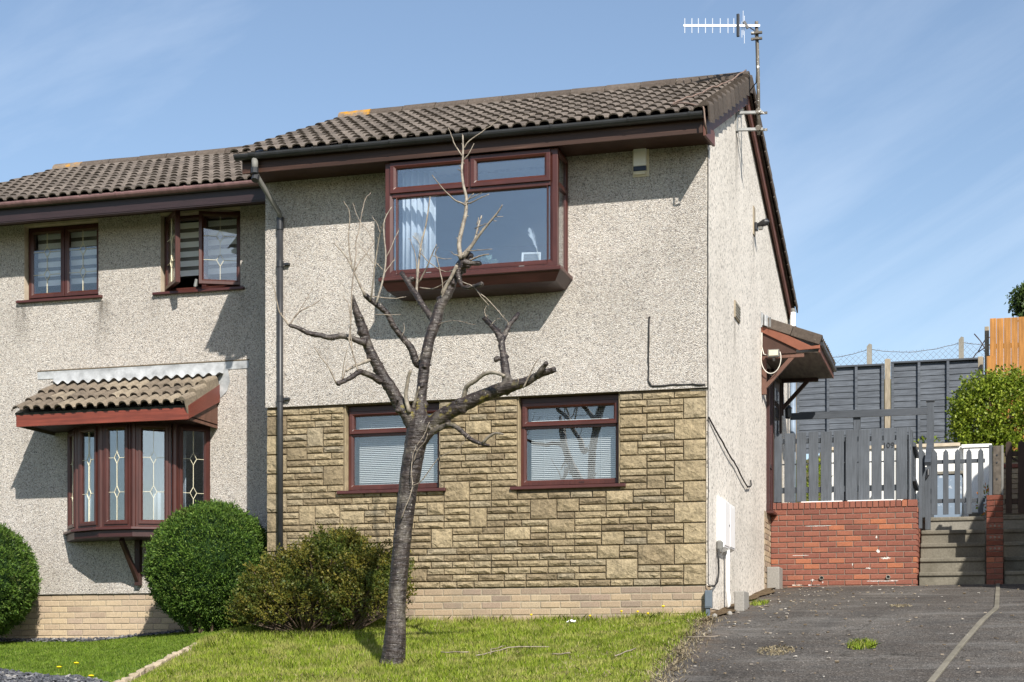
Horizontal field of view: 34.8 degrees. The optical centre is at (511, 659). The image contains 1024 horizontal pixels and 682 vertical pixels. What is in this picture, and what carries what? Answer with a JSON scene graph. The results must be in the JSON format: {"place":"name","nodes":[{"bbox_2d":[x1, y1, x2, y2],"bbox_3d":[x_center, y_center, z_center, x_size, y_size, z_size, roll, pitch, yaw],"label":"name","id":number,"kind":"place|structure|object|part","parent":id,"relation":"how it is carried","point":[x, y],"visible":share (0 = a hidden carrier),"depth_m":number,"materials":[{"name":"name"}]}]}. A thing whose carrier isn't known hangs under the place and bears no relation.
{"place":"outdoors","nodes":[
{"label":"outdoors","id":0,"kind":"place"},
{"bbox_2d":[128,609,709,681],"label":"lawn","id":1,"kind":"structure","parent":0,"point":[489,662],"depth_m":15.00,"materials":[{"name":"plant"}]},
{"bbox_2d":[222,522,418,632],"bbox_3d":[-2.098,-0.860,17.712,2.146,1.300,1.574,0,0,16],"label":"bronze shrub","id":2,"kind":"object","parent":1,"relation":"on","point":[334,575],"visible":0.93,"depth_m":17.49,"materials":[{"name":"green plant"}]},
{"bbox_2d":[272,115,556,666],"bbox_3d":[-0.859,-2.417,14.759,2.545,5.107,0.942,0,0,3],"label":"tree","id":3,"kind":"object","parent":1,"relation":"on","point":[422,426],"visible":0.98,"depth_m":14.75,"materials":[{"name":"brown plant"}]},
{"bbox_2d":[441,651,468,652],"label":"fallen twig","id":4,"kind":"object","parent":1,"relation":"on","point":[456,651],"visible":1,"depth_m":15.37,"materials":[{"name":"brown wood"}]},
{"bbox_2d":[476,646,548,655],"bbox_3d":[-0.031,-0.079,15.413,0.818,0.095,0.182,0,0,-32],"label":"fallen twig","id":5,"kind":"object","parent":1,"relation":"on","point":[512,647],"visible":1,"depth_m":15.51,"materials":[{"name":"brown wood"}]},
{"bbox_2d":[630,614,725,681],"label":"dead grass","id":6,"kind":"structure","parent":1,"relation":"on","point":[678,651],"depth_m":14.63,"materials":[{"name":"plant"}]},
{"bbox_2d":[687,635,717,637],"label":"fallen twig","id":7,"kind":"object","parent":6,"relation":"on","point":[701,636],"visible":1,"depth_m":15.44,"materials":[{"name":"brown wood"}]},
{"bbox_2d":[413,232,426,265],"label":"pampas grass","id":8,"kind":"object","parent":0,"point":[415,235],"depth_m":17.89,"materials":[{"name":"beige plant"}]},
{"bbox_2d":[0,0,1023,459],"label":"sky","id":9,"kind":"structure","parent":0,"point":[894,135],"materials":[{"name":"blue"}]},
{"bbox_2d":[651,584,1023,681],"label":"driveway","id":10,"kind":"structure","parent":0,"point":[912,650],"depth_m":15.20,"materials":[{"name":"grey asphalt"}]},
{"bbox_2d":[699,588,774,619],"bbox_3d":[2.866,-0.707,19.724,0.297,0.598,5.700,0,0,16],"label":"soil strip","id":11,"kind":"object","parent":10,"relation":"on","point":[724,610],"visible":0.65,"depth_m":19.77,"materials":[{"name":"brown soil"}]},
{"bbox_2d":[767,567,782,588],"bbox_3d":[3.583,-1.098,22.255,0.170,0.310,0.400,0,0,16],"label":"concrete block","id":12,"kind":"object","parent":11,"relation":"on","point":[774,577],"depth_m":22.06,"materials":[{"name":"grey concrete"}]},
{"bbox_2d":[734,591,748,610],"bbox_3d":[2.561,-0.643,18.199,0.110,0.230,0.400,0,0,16],"label":"concrete block","id":13,"kind":"object","parent":10,"relation":"on","point":[741,600],"depth_m":18.02,"materials":[{"name":"grey concrete"}]},
{"bbox_2d":[750,598,769,605],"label":"weed tuft","id":14,"kind":"object","parent":10,"relation":"on","point":[755,603],"visible":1,"depth_m":18.88,"materials":[{"name":"green plant"}]},
{"bbox_2d":[757,644,795,655],"bbox_3d":[2.333,-0.088,14.502,0.408,0.110,0.614,0,0,16],"label":"weed tuft","id":15,"kind":"object","parent":10,"relation":"on","point":[766,648],"visible":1,"depth_m":14.48,"materials":[{"name":"plant"}]},
{"bbox_2d":[652,585,1020,681],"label":"drive grit","id":16,"kind":"object","parent":10,"relation":"on","point":[735,622],"visible":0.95,"depth_m":16.56,"materials":[{"name":"grey gravel"}]},
{"bbox_2d":[845,637,882,649],"bbox_3d":[3.120,-0.148,14.550,0.334,0.127,0.508,0,0,2],"label":"weed tuft","id":17,"kind":"object","parent":10,"relation":"on","point":[855,644],"visible":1,"depth_m":14.47,"materials":[{"name":"green plant"}]},
{"bbox_2d":[890,603,911,606],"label":"weed tuft","id":18,"kind":"object","parent":10,"relation":"on","point":[899,605],"visible":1,"depth_m":18.02,"materials":[{"name":"plant"}]},
{"bbox_2d":[927,583,999,681],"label":"concrete edging","id":19,"kind":"object","parent":10,"relation":"on","point":[938,672],"visible":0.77,"depth_m":14.67,"materials":[{"name":"grey concrete"}]},
{"bbox_2d":[796,375,1017,502],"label":"garden terrace","id":20,"kind":"structure","parent":0,"point":[1013,461],"depth_m":25.62,"materials":[{"name":"concrete"}]},
{"bbox_2d":[806,455,832,501],"bbox_3d":[4.597,-2.566,24.592,0.530,1.028,0.496,0,0,16],"label":"garden plant","id":21,"kind":"object","parent":20,"relation":"on","point":[807,471],"visible":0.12,"depth_m":24.54,"materials":[{"name":"green plant"}]},
{"bbox_2d":[797,363,883,453],"bbox_3d":[6.186,-4.713,30.772,1.630,1.644,0.090,0,0,16],"label":"lap fence","id":22,"kind":"object","parent":20,"relation":"on","point":[853,387],"visible":0.47,"depth_m":30.77,"materials":[{"name":"wood grey painted timber"},{"name":"concrete"}]},
{"bbox_2d":[790,400,934,516],"bbox_3d":[5.115,-2.873,23.862,2.060,1.745,0.125,0,0,16],"label":"deck rail","id":23,"kind":"object","parent":20,"relation":"on","point":[857,415],"visible":0.68,"depth_m":23.79,"materials":[{"name":"grey wood"}]},
{"bbox_2d":[885,359,890,427],"bbox_3d":[7.026,-4.610,30.526,0.104,2.020,0.100,0,0,16],"label":"fence post","id":24,"kind":"object","parent":20,"relation":"on","point":[887,389],"visible":0.51,"depth_m":30.48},
{"bbox_2d":[833,337,996,376],"bbox_3d":[8.203,-5.950,33.382,5.552,1.300,0.100,0,0,16],"label":"chain link fence","id":25,"kind":"object","parent":20,"relation":"on","point":[961,349],"visible":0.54,"depth_m":33.36,"materials":[{"name":"metal"}]},
{"bbox_2d":[891,357,983,444],"bbox_3d":[7.888,-4.719,30.284,1.670,1.682,0.090,0,0,16],"label":"lap fence","id":26,"kind":"object","parent":20,"relation":"on","point":[916,383],"visible":0.63,"depth_m":30.34,"materials":[{"name":"wood"},{"name":"slate grey paint"}]},
{"bbox_2d":[978,356,982,415],"bbox_3d":[8.483,-4.440,29.546,0.090,2.080,0.080,0,0,16],"label":"fence post","id":27,"kind":"object","parent":20,"relation":"on","point":[980,362],"visible":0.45,"depth_m":29.51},
{"bbox_2d":[973,333,989,357],"bbox_3d":[9.344,-6.113,32.432,0.447,0.726,0.119,0,0,16],"label":"bare briar","id":28,"kind":"object","parent":20,"relation":"on","point":[981,346],"visible":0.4,"depth_m":32.46,"materials":[{"name":"grey plant"}]},
{"bbox_2d":[944,363,1023,452],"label":"green shrub","id":29,"kind":"object","parent":20,"relation":"on","point":[981,396],"visible":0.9,"depth_m":26.08,"materials":[{"name":"green plant"}]},
{"bbox_2d":[985,326,988,377],"bbox_3d":[8.253,-4.590,28.364,0.075,2.380,0.080,0,0,16],"label":"fence post","id":30,"kind":"object","parent":20,"relation":"on","point":[986,341],"visible":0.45,"depth_m":28.33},
{"bbox_2d":[987,317,1023,450],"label":"timber fence","id":31,"kind":"object","parent":20,"relation":"on","point":[1009,346],"visible":0.42,"depth_m":28.04,"materials":[{"name":"orange wood"}]},
{"bbox_2d":[1002,462,1023,515],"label":"garden wall","id":32,"kind":"structure","parent":20,"relation":"on","point":[1015,485],"depth_m":24.19,"materials":[{"name":"brick"}]},
{"bbox_2d":[1005,281,1023,316],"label":"garden tree","id":33,"kind":"object","parent":20,"relation":"on","point":[1017,302],"visible":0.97,"depth_m":34.54,"materials":[{"name":"green plant"}]},
{"bbox_2d":[832,442,991,517],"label":"white wall","id":34,"kind":"structure","parent":0,"point":[950,448],"depth_m":24.77,"materials":[{"name":"paint"}]},
{"bbox_2d":[914,435,943,442],"bbox_3d":[6.407,-3.348,25.131,0.474,0.222,0.260,0,0,16],"label":"weed tuft","id":35,"kind":"object","parent":34,"relation":"on","point":[922,437],"visible":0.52,"depth_m":25.11,"materials":[{"name":"green plant"}]},
{"bbox_2d":[934,471,985,516],"bbox_3d":[6.638,-2.395,24.348,0.860,0.790,0.670,0,0,16],"label":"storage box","id":36,"kind":"object","parent":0,"point":[951,492],"visible":0.27,"depth_m":24.20,"materials":[{"name":"plastic"}]},
{"bbox_2d":[921,515,1023,579],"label":"path","id":37,"kind":"structure","parent":0,"point":[967,525],"depth_m":22.90,"materials":[{"name":"concrete"}]},
{"bbox_2d":[976,483,988,515],"bbox_3d":[6.856,-2.299,23.636,0.236,0.530,0.260,0,0,-32],"label":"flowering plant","id":38,"kind":"object","parent":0,"point":[987,490],"visible":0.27,"depth_m":23.61,"materials":[{"name":"green plant"}]},
{"bbox_3d":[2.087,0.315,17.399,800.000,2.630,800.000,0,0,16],"label":"ground","id":39,"kind":"structure","parent":0,"visible":0},
{"bbox_2d":[0,625,246,681],"bbox_3d":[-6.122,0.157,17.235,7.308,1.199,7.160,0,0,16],"label":"artificial turf","id":40,"kind":"structure","parent":39,"relation":"on","point":[16,658],"depth_m":17.68,"materials":[{"name":"green plant"}]},
{"bbox_2d":[0,523,42,637],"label":"clipped shrub","id":41,"kind":"object","parent":40,"relation":"on","point":[20,580],"visible":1,"depth_m":20.16,"materials":[{"name":"green plant"}]},
{"bbox_2d":[0,622,264,642],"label":"slate border","id":42,"kind":"object","parent":40,"relation":"on","point":[64,639],"visible":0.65,"depth_m":20.56,"materials":[{"name":"grey stone"}]},
{"bbox_2d":[142,498,267,633],"bbox_3d":[-3.563,-1.075,19.391,1.701,1.720,1.531,0,0,16],"label":"clipped shrub","id":43,"kind":"object","parent":40,"relation":"on","point":[197,556],"visible":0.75,"depth_m":18.91,"materials":[{"name":"green plant"}]},
{"bbox_2d":[0,146,267,638],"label":"house","id":44,"kind":"structure","parent":39,"relation":"on","point":[131,350],"depth_m":20.57,"materials":[{"name":"paint"}]},
{"bbox_2d":[16,218,102,303],"bbox_3d":[-5.769,-5.107,20.976,1.225,1.035,0.254,0,0,16],"label":"window","id":45,"kind":"structure","parent":44,"relation":"in","point":[30,296],"depth_m":20.99,"materials":[{"name":"plastic"}]},
{"bbox_2d":[38,231,96,286],"bbox_3d":[-5.710,-5.194,21.129,0.955,0.682,0.023,0,0,16],"label":"roller blind","id":46,"kind":"object","parent":44,"relation":"attached to","point":[86,260],"visible":0.64,"depth_m":21.12,"materials":[{"name":"white fabric"}]},
{"bbox_2d":[85,432,93,521],"bbox_3d":[-5.351,-2.260,20.757,0.250,1.280,0.026,0,0,16],"label":"net curtain","id":47,"kind":"object","parent":44,"relation":"hanging from","point":[89,476],"visible":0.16,"depth_m":20.76,"materials":[{"name":"white fabric"}]},
{"bbox_2d":[63,422,209,585],"bbox_3d":[-4.795,-1.922,20.319,2.142,1.985,0.652,0,0,16],"label":"bow window","id":48,"kind":"structure","parent":44,"relation":"in","point":[133,527],"depth_m":20.11,"materials":[{"name":"plastic"}]},
{"bbox_2d":[153,428,185,519],"bbox_3d":[-4.289,-2.260,20.453,0.460,1.280,0.026,0,0,16],"label":"net curtain","id":49,"kind":"object","parent":44,"relation":"hanging from","point":[159,475],"visible":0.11,"depth_m":20.49,"materials":[{"name":"white fabric"}]},
{"bbox_2d":[152,206,244,295],"bbox_3d":[-3.920,-5.100,20.314,1.245,1.050,0.508,0,0,16],"label":"window","id":50,"kind":"structure","parent":44,"relation":"in","point":[177,216],"depth_m":20.32,"materials":[{"name":"plastic"}]},
{"bbox_2d":[173,219,236,276],"bbox_3d":[-3.826,-5.194,20.589,0.975,0.682,0.023,0,0,16],"label":"roller blind","id":51,"kind":"object","parent":44,"relation":"attached to","point":[226,248],"visible":0.62,"depth_m":20.57,"materials":[{"name":"white fabric"}]},
{"bbox_2d":[113,632,224,681],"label":"stone edging","id":52,"kind":"object","parent":39,"relation":"on","point":[150,667],"visible":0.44,"depth_m":15.45,"materials":[{"name":"beige stone"}]},
{"bbox_2d":[228,71,797,621],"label":"house","id":53,"kind":"structure","parent":39,"relation":"on","point":[674,253],"depth_m":18.06,"materials":[{"name":"paint"}]},
{"bbox_2d":[337,401,445,493],"bbox_3d":[-1.338,-2.377,18.438,1.293,1.009,0.221,0,0,16],"label":"window","id":54,"kind":"structure","parent":53,"relation":"in","point":[351,413],"depth_m":18.53,"materials":[{"name":"plastic"}]},
{"bbox_2d":[359,414,436,484],"bbox_3d":[-1.294,-2.408,18.591,0.947,0.835,0.026,0,0,16],"label":"venetian blind","id":55,"kind":"object","parent":53,"relation":"hanging from","point":[385,466],"visible":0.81,"depth_m":18.64,"materials":[{"name":"white plastic"}]},
{"bbox_2d":[403,170,435,269],"bbox_3d":[-1.027,-4.820,18.063,0.369,1.160,0.093,0,0,-4],"label":"curtain","id":56,"kind":"object","parent":53,"relation":"hanging from","point":[414,215],"visible":0.61,"depth_m":18.06,"materials":[{"name":"white fabric"}]},
{"bbox_2d":[378,148,572,300],"bbox_3d":[-0.391,-4.725,17.821,2.056,1.430,0.595,0,0,16],"label":"bay window","id":57,"kind":"structure","parent":53,"relation":"in","point":[536,276],"depth_m":17.66,"materials":[{"name":"plastic"}]},
{"bbox_2d":[475,254,497,263],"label":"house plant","id":58,"kind":"object","parent":53,"relation":"on","point":[489,260],"visible":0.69,"depth_m":17.64,"materials":[{"name":"grey plant"}]},
{"bbox_2d":[521,252,540,260],"bbox_3d":[0.205,-4.299,17.567,0.213,0.173,0.040,0,0,9],"label":"picture frame","id":59,"kind":"object","parent":53,"relation":"on","point":[529,256],"visible":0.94,"depth_m":17.57,"materials":[{"name":"white plastic"}]},
{"bbox_2d":[528,228,539,259],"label":"pampas grass","id":60,"kind":"object","parent":53,"relation":"on","point":[532,236],"depth_m":17.53,"materials":[{"name":"white plant"}]},
{"bbox_2d":[510,393,625,489],"bbox_3d":[0.629,-2.375,17.874,1.296,1.024,0.221,0,0,16],"label":"window","id":61,"kind":"structure","parent":53,"relation":"in","point":[596,400],"depth_m":17.91,"materials":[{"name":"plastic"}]},
{"bbox_2d":[531,406,614,480],"bbox_3d":[0.673,-2.405,18.027,0.950,0.850,0.026,0,0,16],"label":"venetian blind","id":62,"kind":"object","parent":53,"relation":"hanging from","point":[590,472],"visible":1,"depth_m":18.03,"materials":[{"name":"white plastic"}]},
{"bbox_2d":[633,148,648,177],"bbox_3d":[1.381,-5.343,17.532,0.180,0.307,0.062,0,0,16],"label":"alarm box","id":63,"kind":"object","parent":53,"relation":"attached to","point":[641,162],"visible":1,"depth_m":17.51,"materials":[{"name":"beige plastic"}]},
{"bbox_2d":[647,316,704,386],"bbox_3d":[1.756,-3.300,17.448,0.625,0.774,0.031,0,0,16],"label":"telephone cable","id":64,"kind":"object","parent":53,"relation":"attached to","point":[649,382],"visible":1,"depth_m":17.51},
{"bbox_2d":[670,70,746,133],"bbox_3d":[2.205,-6.246,18.211,0.420,1.702,3.084,0,0,16],"label":"roof cable","id":65,"kind":"object","parent":53,"relation":"on","point":[678,102],"visible":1,"depth_m":17.43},
{"bbox_2d":[705,590,712,615],"bbox_3d":[2.090,-0.568,17.352,0.077,0.335,0.069,0,0,16],"label":"junction box","id":66,"kind":"object","parent":53,"relation":"attached to","point":[708,599],"visible":0.82,"depth_m":17.32,"materials":[{"name":"grey plastic"}]},
{"bbox_2d":[707,150,712,586],"bbox_3d":[2.106,-3.095,17.348,0.060,4.650,0.029,0,0,16],"label":"corner cable","id":67,"kind":"object","parent":53,"relation":"attached to","point":[707,364],"visible":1,"depth_m":17.35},
{"bbox_2d":[712,549,719,586],"bbox_3d":[2.213,-1.017,17.730,0.026,0.478,0.468,0,0,16],"label":"meter cable","id":68,"kind":"object","parent":53,"relation":"attached to","point":[718,568],"visible":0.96,"depth_m":17.90,"materials":[{"name":"black plastic"}]},
{"bbox_2d":[716,540,722,550],"bbox_3d":[2.281,-1.250,17.951,0.080,0.120,0.076,0,0,16],"label":"cable cap","id":69,"kind":"object","parent":53,"relation":"attached to","point":[719,544],"visible":1,"depth_m":17.92,"materials":[{"name":"grey plastic"}]},
{"bbox_2d":[683,14,766,134],"bbox_3d":[2.540,-6.977,19.471,1.001,1.475,0.232,0,0,2],"label":"television aerial","id":70,"kind":"object","parent":53,"relation":"attached to","point":[758,128],"visible":0.94,"depth_m":19.38,"materials":[{"name":"metal"}]},
{"bbox_2d":[717,496,734,552],"bbox_3d":[2.420,-1.505,18.390,0.094,0.605,0.850,0,0,16],"label":"meter cabinet","id":71,"kind":"object","parent":53,"relation":"attached to","point":[725,522],"visible":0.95,"depth_m":18.09,"materials":[{"name":"white plastic"}]},
{"bbox_3d":[2.397,-1.500,18.168,0.006,0.480,0.350,0,0,16],"label":"door","id":72,"kind":"part","parent":71,"relation":"part of","materials":[{"name":"white plastic"}]},
{"bbox_3d":[2.513,-1.500,18.587,0.006,0.460,0.360,0,0,16],"label":"door","id":73,"kind":"part","parent":71,"relation":"part of","materials":[{"name":"white plastic"}]},
{"bbox_2d":[726,550,730,606],"bbox_3d":[2.443,-0.870,18.441,0.058,0.740,0.048,0,0,16],"label":"gas pipe","id":74,"kind":"object","parent":53,"relation":"attached to","point":[728,599],"visible":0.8,"depth_m":18.42,"materials":[{"name":"white plastic"}]},
{"bbox_2d":[708,417,751,487],"bbox_3d":[2.558,-2.355,18.957,0.036,0.467,3.259,0,0,16],"label":"loose cable","id":75,"kind":"object","parent":53,"relation":"attached to","point":[720,438],"visible":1,"depth_m":18.71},
{"bbox_2d":[734,300,740,323],"bbox_3d":[2.686,-4.140,19.443,0.026,0.200,0.400,0,0,16],"label":"wall vent","id":76,"kind":"object","parent":53,"relation":"attached to","point":[737,312],"depth_m":19.36,"materials":[{"name":"plastic"}]},
{"bbox_2d":[753,206,768,236],"bbox_3d":[3.200,-5.620,20.908,0.207,0.360,0.160,0,0,16],"label":"security camera","id":77,"kind":"object","parent":53,"relation":"attached to","point":[761,224],"visible":1,"depth_m":20.86,"materials":[{"name":"black plastic"}]},
{"bbox_2d":[761,333,780,373],"bbox_3d":[3.419,-4.052,21.556,0.272,0.556,0.142,0,0,16],"label":"floodlight","id":78,"kind":"object","parent":53,"relation":"attached to","point":[773,353],"visible":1,"depth_m":21.51,"materials":[{"name":"grey plastic"}]},
{"bbox_2d":[770,369,781,502],"bbox_3d":[3.722,-3.040,23.047,0.070,1.960,0.920,0,0,16],"label":"door","id":79,"kind":"structure","parent":53,"relation":"in","point":[777,384],"depth_m":22.98,"materials":[{"name":"brown wood"}]},
{"bbox_2d":[785,405,791,418],"bbox_3d":[3.998,-3.600,23.748,0.161,0.200,0.111,0,0,39],"label":"wall lantern","id":80,"kind":"object","parent":53,"relation":"attached to","point":[788,410],"depth_m":23.70,"materials":[{"name":"black plastic"}]},
{"bbox_2d":[790,308,795,502],"bbox_3d":[4.222,-3.640,24.537,0.092,3.280,0.090,0,0,16],"label":"soil pipe","id":81,"kind":"object","parent":53,"relation":"attached to","point":[792,390],"visible":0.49,"depth_m":24.50,"materials":[{"name":"white plastic"}]},
{"bbox_2d":[761,312,836,415],"bbox_3d":[3.973,-4.060,22.506,0.809,1.080,2.181,0,0,16],"label":"porch canopy","id":82,"kind":"object","parent":53,"relation":"attached to","point":[806,357],"visible":0.99,"depth_m":21.66,"materials":[{"name":"brown wood"}]},
{"bbox_2d":[796,383,796,459],"bbox_3d":[5.354,-4.525,31.005,0.104,1.850,0.100,0,0,16],"label":"fence post","id":83,"kind":"object","parent":39,"relation":"on","point":[796,423],"visible":0.04,"depth_m":30.98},
{"bbox_2d":[771,499,920,586],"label":"retaining wall","id":84,"kind":"structure","parent":39,"relation":"on","point":[859,543],"depth_m":22.27,"materials":[{"name":"red brick"}]},
{"bbox_2d":[774,427,908,502],"bbox_3d":[4.503,-2.652,22.417,1.841,0.994,0.180,0,0,16],"label":"board fence","id":85,"kind":"object","parent":84,"relation":"on","point":[845,487],"visible":1,"depth_m":22.37,"materials":[{"name":"grey wood"}]},
{"bbox_2d":[909,427,921,528],"bbox_3d":[5.655,-2.465,22.778,0.175,1.370,1.412,0,0,16],"label":"step side screen","id":86,"kind":"object","parent":84,"relation":"on","point":[914,454],"visible":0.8,"depth_m":22.19,"materials":[{"name":"grey wood"}]},
{"bbox_2d":[922,448,984,516],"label":"picket gate","id":87,"kind":"structure","parent":86,"relation":"attached to","point":[968,500],"depth_m":23.05,"materials":[{"name":"grey wood"}]},
{"bbox_2d":[919,516,985,585],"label":"garden steps","id":88,"kind":"structure","parent":39,"relation":"on","point":[952,557],"depth_m":22.33,"materials":[{"name":"concrete"}]},
{"bbox_2d":[924,439,932,529],"bbox_3d":[5.923,-2.497,23.188,0.085,1.355,0.743,0,0,17],"label":"gate post","id":89,"kind":"object","parent":88,"relation":"on","point":[928,453],"visible":1,"depth_m":22.88,"materials":[{"name":"grey wood"}]},
{"bbox_2d":[986,495,1002,584],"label":"brick pier","id":90,"kind":"structure","parent":39,"relation":"on","point":[994,539],"depth_m":21.68,"materials":[{"name":"red brick"}]},
{"bbox_2d":[989,445,992,494],"bbox_3d":[6.396,-2.525,21.802,0.048,0.670,0.080,0,0,16],"label":"timber post","id":91,"kind":"object","parent":90,"relation":"on","point":[990,469],"visible":1,"depth_m":21.76,"materials":[{"name":"grey wood"}]},
{"bbox_2d":[993,446,1000,494],"bbox_3d":[6.466,-2.518,21.762,0.105,0.655,0.098,0,0,16],"label":"gate post","id":92,"kind":"object","parent":90,"relation":"on","point":[996,470],"visible":1,"depth_m":21.72,"materials":[{"name":"wood"}]},
{"bbox_2d":[1001,445,1003,494],"bbox_3d":[6.536,-2.520,21.751,0.030,0.660,0.080,0,0,16],"label":"timber post","id":93,"kind":"object","parent":90,"relation":"on","point":[1002,469],"visible":1,"depth_m":21.71,"materials":[{"name":"grey wood"}]},
{"bbox_2d":[1003,515,1023,583],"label":"garden steps","id":94,"kind":"structure","parent":39,"relation":"on","point":[1013,556],"depth_m":22.18,"materials":[{"name":"concrete"}]},
{"bbox_2d":[1005,441,1023,512],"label":"brown gate","id":95,"kind":"structure","parent":94,"relation":"on","point":[1009,454],"depth_m":22.67,"materials":[{"name":"brown wood"}]},
{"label":"slate soil","id":96,"kind":"structure","parent":0,"visible":0},
{"bbox_2d":[0,668,107,681],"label":"slate bed","id":97,"kind":"object","parent":96,"relation":"on","point":[11,675],"visible":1,"depth_m":15.63,"materials":[{"name":"grey gravel"}]}
]}

